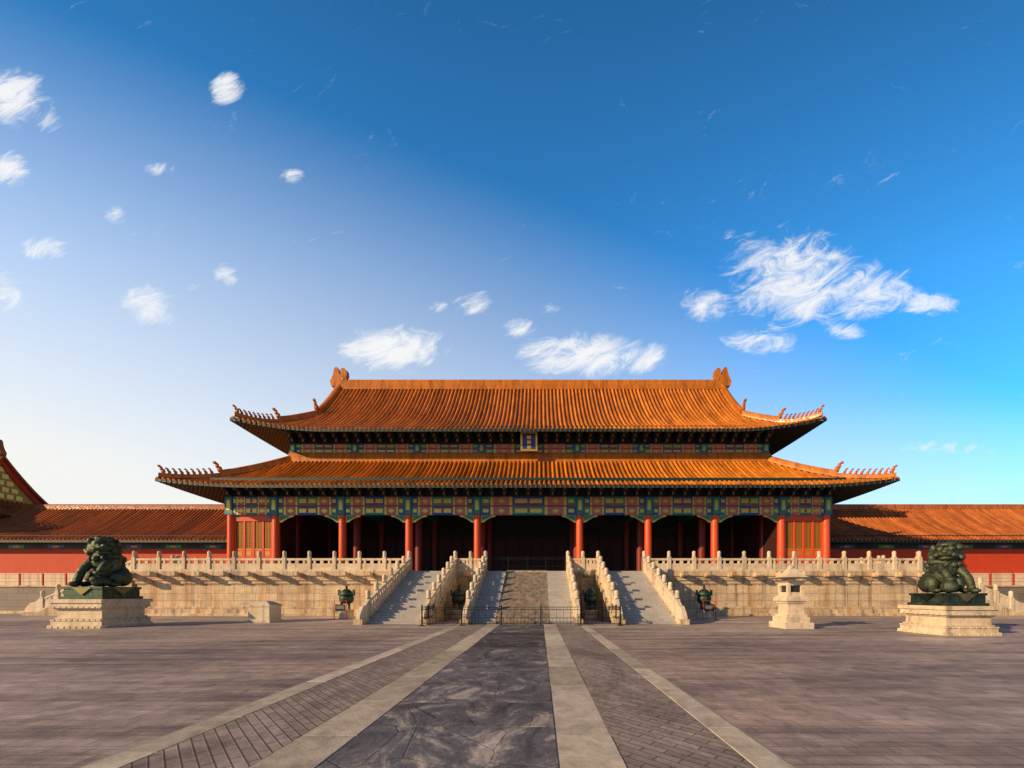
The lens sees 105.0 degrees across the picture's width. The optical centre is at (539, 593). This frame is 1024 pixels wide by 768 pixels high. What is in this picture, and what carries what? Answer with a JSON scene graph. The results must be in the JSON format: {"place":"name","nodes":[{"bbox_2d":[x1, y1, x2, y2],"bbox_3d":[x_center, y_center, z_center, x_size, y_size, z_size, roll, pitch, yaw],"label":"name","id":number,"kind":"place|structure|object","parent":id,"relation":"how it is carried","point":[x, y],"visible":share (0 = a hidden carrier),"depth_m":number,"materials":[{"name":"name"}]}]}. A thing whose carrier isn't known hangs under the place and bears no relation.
{"place":"outdoors","nodes":[
{"label":"outdoors","id":0,"kind":"place"},
{"bbox_2d":[79,624,797,767],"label":"paved walkway","id":1,"kind":"structure","parent":0,"point":[521,696],"depth_m":5.43,"materials":[{"name":"grey stone"}]},
{"bbox_2d":[0,614,1023,767],"bbox_3d":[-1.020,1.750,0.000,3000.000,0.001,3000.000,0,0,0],"label":"courtyard ground","id":2,"kind":"structure","parent":0,"point":[854,692],"depth_m":8.14,"materials":[{"name":"grey stone"}]},
{"bbox_2d":[47,599,152,627],"bbox_3d":[-23.170,1.025,20.800,2.780,1.450,2.680,0,0,0],"label":"stone pedestal","id":3,"kind":"object","parent":2,"relation":"on","point":[91,613],"visible":1,"depth_m":19.73,"materials":[{"name":"beige stone"}]},
{"bbox_2d":[59,586,142,598],"bbox_3d":[-23.170,-0.020,20.800,2.160,0.640,2.040,0,0,0],"label":"statue base","id":4,"kind":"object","parent":3,"relation":"on","point":[87,592],"depth_m":19.87,"materials":[{"name":"green metal"}]},
{"bbox_2d":[67,536,132,586],"bbox_3d":[-23.203,-1.689,20.866,1.850,2.723,2.463,0,0,0],"label":"bronze lion","id":5,"kind":"object","parent":4,"relation":"on","point":[106,560],"visible":0.99,"depth_m":20.45},
{"bbox_2d":[0,504,226,613],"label":"gallery","id":6,"kind":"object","parent":2,"relation":"on","point":[43,547],"visible":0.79,"depth_m":40.00,"materials":[{"name":"tile"}]},
{"bbox_2d":[0,440,47,517],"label":"roof","id":7,"kind":"structure","parent":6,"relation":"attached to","point":[16,487],"depth_m":45.44,"materials":[{"name":"tile"}]},
{"bbox_2d":[246,601,282,622],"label":"stone block","id":8,"kind":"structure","parent":2,"relation":"on","point":[264,611],"depth_m":23.16,"materials":[{"name":"stone"}]},
{"bbox_2d":[334,601,346,618],"bbox_3d":[-13.420,1.125,26.350,0.900,1.250,0.400,0,0,0],"label":"information sign","id":9,"kind":"object","parent":2,"relation":"on","point":[340,607],"visible":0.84,"depth_m":26.34,"materials":[{"name":"metal"}]},
{"bbox_2d":[338,586,354,618],"bbox_3d":[-13.420,0.620,27.200,1.070,2.260,1.040,0,0,0],"label":"incense burner","id":10,"kind":"object","parent":2,"relation":"on","point":[346,594],"visible":0.91,"depth_m":26.89,"materials":[{"name":"metal"}]},
{"bbox_2d":[450,586,466,618],"bbox_3d":[-5.520,0.620,26.600,1.070,2.260,1.040,0,0,0],"label":"incense burner","id":11,"kind":"object","parent":2,"relation":"on","point":[458,595],"visible":0.84,"depth_m":26.26,"materials":[{"name":"metal"}]},
{"bbox_2d":[419,603,622,625],"bbox_3d":[-1.020,1.190,22.775,10.940,1.120,3.490,0,0,0],"label":"iron fence","id":12,"kind":"object","parent":2,"relation":"on","point":[615,609],"visible":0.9,"depth_m":21.14,"materials":[{"name":"black metal"}]},
{"bbox_2d":[353,570,689,624],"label":"front stairs","id":13,"kind":"structure","parent":2,"relation":"on","point":[641,600],"depth_m":25.23,"materials":[{"name":"stone"}]},
{"bbox_2d":[356,551,686,618],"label":"stair balustrades","id":14,"kind":"object","parent":13,"relation":"on","point":[371,604],"visible":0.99,"depth_m":25.21,"materials":[{"name":"stone"}]},
{"bbox_2d":[22,580,1023,615],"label":"side stairs","id":15,"kind":"structure","parent":2,"relation":"on","point":[49,611],"depth_m":30.26,"materials":[{"name":"stone"}]},
{"bbox_2d":[24,551,1023,611],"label":"side stair balustrades","id":16,"kind":"object","parent":15,"relation":"on","point":[1009,601],"visible":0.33,"depth_m":30.41,"materials":[{"name":"stone"}]},
{"bbox_2d":[130,571,924,615],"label":"marble platform","id":17,"kind":"structure","parent":2,"relation":"on","point":[315,593],"depth_m":30.30,"materials":[{"name":"beige stone"}]},
{"bbox_2d":[131,551,922,570],"bbox_3d":[-1.020,-2.470,43.986,60.900,1.600,27.713,0,0,0],"label":"balustrade","id":18,"kind":"object","parent":17,"relation":"on","point":[185,563],"visible":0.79,"depth_m":30.21,"materials":[{"name":"stone"}]},
{"bbox_2d":[489,556,564,570],"bbox_3d":[-1.020,-2.300,30.600,6.140,1.220,0.240,0,0,0],"label":"barrier fence","id":19,"kind":"object","parent":17,"relation":"on","point":[545,557],"visible":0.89,"depth_m":30.59,"materials":[{"name":"black metal"}]},
{"bbox_2d":[210,426,845,570],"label":"palace hall","id":20,"kind":"structure","parent":17,"relation":"on","point":[434,529],"depth_m":36.52,"materials":[{"name":"red wood"}]},
{"bbox_2d":[155,367,899,503],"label":"gate hall roofs","id":21,"kind":"structure","parent":20,"relation":"on","point":[346,405],"depth_m":37.33,"materials":[{"name":"orange tile"}]},
{"bbox_2d":[582,586,598,618],"bbox_3d":[3.430,0.620,26.600,1.070,2.260,1.040,0,0,0],"label":"incense burner","id":22,"kind":"object","parent":2,"relation":"on","point":[590,595],"visible":0.88,"depth_m":26.27,"materials":[{"name":"metal"}]},
{"bbox_2d":[696,586,712,618],"bbox_3d":[11.380,0.620,27.200,1.070,2.260,1.040,0,0,0],"label":"incense burner","id":23,"kind":"object","parent":2,"relation":"on","point":[703,595],"visible":0.92,"depth_m":26.87,"materials":[{"name":"metal"}]},
{"bbox_2d":[704,601,715,618],"bbox_3d":[11.380,1.125,26.350,0.900,1.250,0.400,0,0,0],"label":"information sign","id":24,"kind":"object","parent":2,"relation":"on","point":[708,607],"visible":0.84,"depth_m":26.34,"materials":[{"name":"metal"}]},
{"bbox_2d":[769,564,813,628],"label":"stone pavilion","id":25,"kind":"structure","parent":2,"relation":"on","point":[790,599],"depth_m":19.50,"materials":[{"name":"stone"}]},
{"bbox_2d":[830,504,1023,602],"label":"gallery","id":26,"kind":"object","parent":2,"relation":"on","point":[989,538],"visible":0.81,"depth_m":40.04,"materials":[{"name":"tile"}]},
{"bbox_2d":[897,605,1001,635],"bbox_3d":[17.780,1.141,17.150,2.342,1.218,2.258,0,0,0],"label":"stone pedestal","id":27,"kind":"object","parent":2,"relation":"on","point":[954,620],"visible":0.99,"depth_m":16.25,"materials":[{"name":"beige stone"}]},
{"bbox_2d":[907,593,989,605],"bbox_3d":[17.780,0.263,17.150,1.814,0.538,1.714,0,0,0],"label":"statue base","id":28,"kind":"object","parent":27,"relation":"on","point":[954,599],"depth_m":16.37,"materials":[{"name":"green metal"}]},
{"bbox_2d":[918,541,981,592],"bbox_3d":[17.805,-1.136,17.206,1.560,2.281,2.067,0,0,0],"label":"bronze lion","id":29,"kind":"object","parent":28,"relation":"on","point":[944,566],"visible":0.99,"depth_m":16.84},
{"bbox_2d":[0,0,1023,503],"label":"sky","id":30,"kind":"structure","parent":0,"point":[207,207],"materials":[{"name":"blue"}]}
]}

